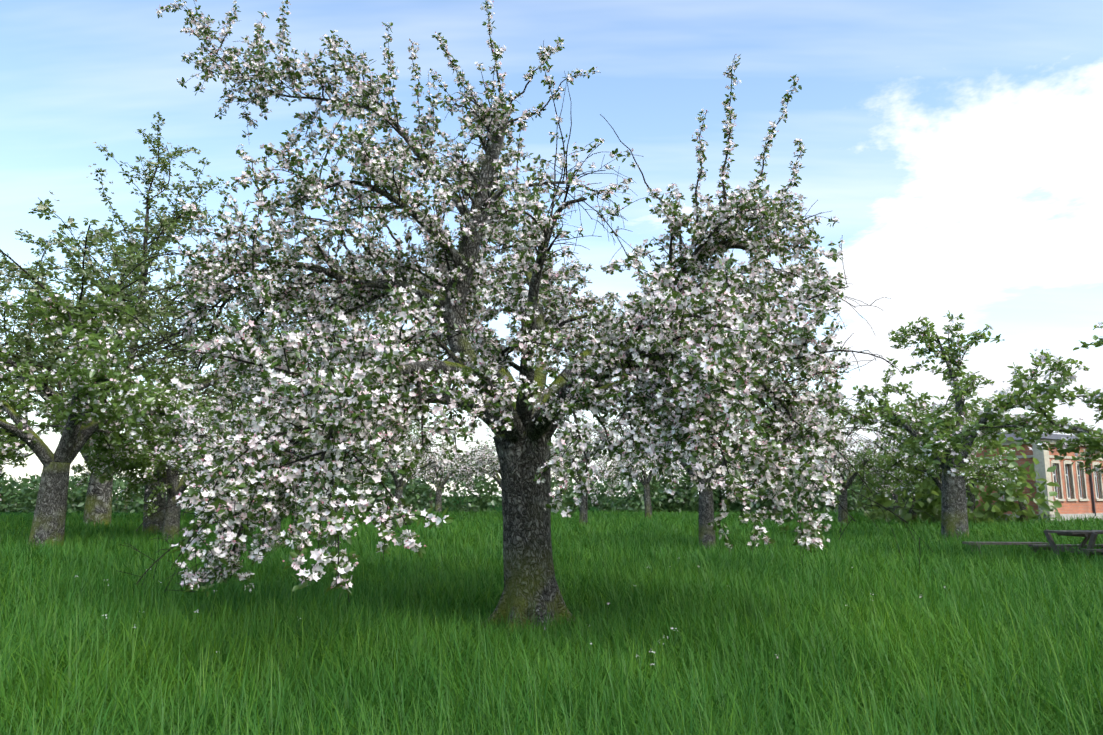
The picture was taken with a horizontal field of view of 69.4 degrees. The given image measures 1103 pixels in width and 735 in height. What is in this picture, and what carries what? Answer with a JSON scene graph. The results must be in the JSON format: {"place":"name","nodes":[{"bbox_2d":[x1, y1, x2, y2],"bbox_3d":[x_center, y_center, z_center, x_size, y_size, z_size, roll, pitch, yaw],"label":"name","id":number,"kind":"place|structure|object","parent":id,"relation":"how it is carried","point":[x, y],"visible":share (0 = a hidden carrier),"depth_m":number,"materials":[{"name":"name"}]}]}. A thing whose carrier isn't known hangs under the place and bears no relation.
{"place":"outdoors","nodes":[
{"label":"outdoors","id":0,"kind":"place"},
{"bbox_2d":[0,438,27,467],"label":"tree","id":1,"kind":"object","parent":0,"point":[18,457],"depth_m":33.37,"materials":[{"name":"plant"}]},
{"bbox_2d":[179,424,246,494],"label":"tree","id":2,"kind":"object","parent":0,"point":[220,460],"depth_m":40.46,"materials":[{"name":"plant"}]},
{"bbox_2d":[30,303,451,510],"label":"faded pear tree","id":3,"kind":"object","parent":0,"point":[37,409],"depth_m":47.36,"materials":[{"name":"plant"}]},
{"bbox_2d":[290,450,399,509],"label":"tree","id":4,"kind":"object","parent":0,"point":[347,480],"depth_m":47.67,"materials":[{"name":"plant"}]},
{"bbox_2d":[0,496,1102,620],"bbox_3d":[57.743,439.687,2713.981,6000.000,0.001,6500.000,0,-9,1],"label":"ground","id":5,"kind":"structure","parent":0,"point":[496,508],"depth_m":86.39,"materials":[{"name":"green plant"}]},
{"bbox_2d":[0,280,217,548],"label":"tree","id":6,"kind":"object","parent":5,"relation":"on","point":[91,342],"depth_m":19.83,"materials":[{"name":"green plant"}]},
{"bbox_2d":[0,349,253,536],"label":"tree","id":7,"kind":"object","parent":5,"relation":"on","point":[43,409],"depth_m":25.60,"materials":[{"name":"plant"}]},
{"bbox_2d":[71,391,250,543],"bbox_3d":[-10.602,2.952,23.150,4.985,4.579,4.922,-9,-13,43],"label":"tree","id":8,"kind":"object","parent":5,"relation":"on","point":[143,455],"depth_m":22.23,"materials":[{"name":"green plant"}]},
{"bbox_2d":[0,112,434,526],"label":"tree","id":9,"kind":"object","parent":5,"relation":"on","point":[136,258],"depth_m":30.61,"materials":[{"name":"plant"}]},
{"bbox_2d":[134,366,406,552],"bbox_3d":[-6.000,1.941,18.092,6.170,4.983,6.467,-1,-9,4],"label":"tree","id":10,"kind":"object","parent":5,"relation":"on","point":[189,420],"depth_m":16.50,"materials":[{"name":"white plant"}]},
{"bbox_2d":[340,418,486,520],"bbox_3d":[-6.889,4.915,39.009,7.545,5.814,7.198,1,-9,-6],"label":"tree","id":11,"kind":"object","parent":5,"relation":"on","point":[428,457],"depth_m":39.32,"materials":[{"name":"white plant"}]},
{"bbox_2d":[386,434,495,512],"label":"tree","id":12,"kind":"object","parent":5,"relation":"on","point":[438,502],"depth_m":56.06,"materials":[{"name":"white plant"}]},
{"bbox_2d":[440,427,559,513],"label":"tree","id":13,"kind":"object","parent":5,"relation":"on","point":[477,471],"depth_m":46.64,"materials":[{"name":"white plant"}]},
{"bbox_2d":[74,567,945,672],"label":"meadow flower stems","id":14,"kind":"object","parent":5,"relation":"on","point":[586,629],"visible":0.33,"depth_m":5.93,"materials":[{"name":"green plant"}]},
{"bbox_2d":[77,566,944,664],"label":"meadow flowers","id":15,"kind":"object","parent":14,"relation":"attached to","point":[588,626],"visible":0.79,"depth_m":5.87,"materials":[{"name":"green plant"}]},
{"bbox_2d":[0,454,1027,523],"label":"hedge row","id":16,"kind":"object","parent":5,"relation":"on","point":[417,490],"depth_m":69.86,"materials":[{"name":"green plant"}]},
{"bbox_2d":[99,0,932,634],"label":"apple tree","id":17,"kind":"object","parent":5,"relation":"on","point":[361,374],"depth_m":7.32,"materials":[{"name":"white plant"}]},
{"bbox_2d":[551,416,653,526],"bbox_3d":[1.102,4.345,32.272,5.906,4.759,5.266,-8,-12,41],"label":"tree","id":18,"kind":"object","parent":5,"relation":"on","point":[608,472],"depth_m":32.25,"materials":[{"name":"white plant"}]},
{"bbox_2d":[591,428,688,518],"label":"tree","id":19,"kind":"object","parent":5,"relation":"on","point":[645,481],"depth_m":43.96,"materials":[{"name":"white plant"}]},
{"bbox_2d":[569,393,841,550],"bbox_3d":[3.903,1.994,19.252,6.513,5.260,6.826,3,-10,-16],"label":"tree","id":20,"kind":"object","parent":5,"relation":"on","point":[706,517],"depth_m":19.40,"materials":[{"name":"white plant"}]},
{"bbox_2d":[772,419,925,523],"bbox_3d":[13.138,4.505,34.853,7.383,5.288,6.582,5,-10,-26],"label":"tree","id":21,"kind":"object","parent":5,"relation":"on","point":[842,513],"depth_m":34.88,"materials":[{"name":"plant"}]},
{"bbox_2d":[847,410,1021,499],"bbox_3d":[16.202,4.281,33.104,5.538,5.152,5.608,6,-11,-34],"label":"tree","id":22,"kind":"object","parent":5,"relation":"on","point":[918,482],"depth_m":32.45,"materials":[{"name":"green plant"}]},
{"bbox_2d":[855,431,1061,524],"bbox_3d":[18.788,4.864,37.387,8.762,5.944,5.428,-4,-10,23],"label":"willow bush","id":23,"kind":"object","parent":5,"relation":"on","point":[932,506],"visible":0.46,"depth_m":36.45,"materials":[{"name":"green plant"}]},
{"bbox_2d":[821,310,1102,539],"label":"tree","id":24,"kind":"object","parent":5,"relation":"on","point":[942,422],"depth_m":23.27,"materials":[{"name":"green plant"}]},
{"bbox_2d":[962,542,1047,554],"bbox_3d":[9.614,3.932,16.864,1.600,0.462,0.360,-1,-9,5],"label":"bench","id":25,"kind":"object","parent":5,"relation":"on","point":[1007,543],"visible":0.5,"depth_m":16.78,"materials":[{"name":"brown wood"}]},
{"bbox_2d":[1028,529,1102,558],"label":"picnic table","id":26,"kind":"object","parent":5,"relation":"on","point":[1092,535],"visible":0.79,"depth_m":15.36,"materials":[{"name":"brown wood"}]},
{"bbox_2d":[0,518,1102,734],"bbox_3d":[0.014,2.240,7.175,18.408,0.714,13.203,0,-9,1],"label":"grass","id":27,"kind":"structure","parent":0,"point":[501,710],"depth_m":5.41,"materials":[{"name":"green plant"}]},
{"bbox_2d":[0,0,1102,495],"label":"sky","id":28,"kind":"structure","parent":0,"point":[955,147],"materials":[{"name":"blue"}]},
{"bbox_2d":[712,451,846,518],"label":"tree","id":29,"kind":"object","parent":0,"point":[731,471],"depth_m":41.07,"materials":[{"name":"plant"}]},
{"bbox_2d":[847,420,929,515],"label":"tree","id":30,"kind":"object","parent":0,"point":[868,450],"depth_m":46.97,"materials":[{"name":"plant"}]},
{"bbox_2d":[922,322,1102,481],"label":"tree","id":31,"kind":"object","parent":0,"point":[988,407],"depth_m":15.34,"materials":[{"name":"green plant"}]},
{"bbox_2d":[966,439,1102,514],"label":"building","id":32,"kind":"structure","parent":0,"point":[1075,507],"depth_m":40.65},
{"bbox_2d":[975,431,1077,440],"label":"roof","id":33,"kind":"structure","parent":32,"relation":"attached to","point":[1055,436],"depth_m":41.98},
{"bbox_2d":[966,463,1098,498],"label":"windows","id":34,"kind":"structure","parent":32,"relation":"attached to","point":[1068,482],"depth_m":40.88,"materials":[{"name":"grey glass"}]},
{"bbox_2d":[976,513,1102,521],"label":"pavement","id":35,"kind":"structure","parent":32,"relation":"attached to","point":[1066,516],"depth_m":39.99,"materials":[{"name":"grey concrete"}]},
{"bbox_2d":[1086,447,1095,515],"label":"downspout","id":36,"kind":"object","parent":32,"relation":"attached to","point":[1092,494],"visible":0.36,"depth_m":41.43,"materials":[{"name":"grey metal"}]}
]}

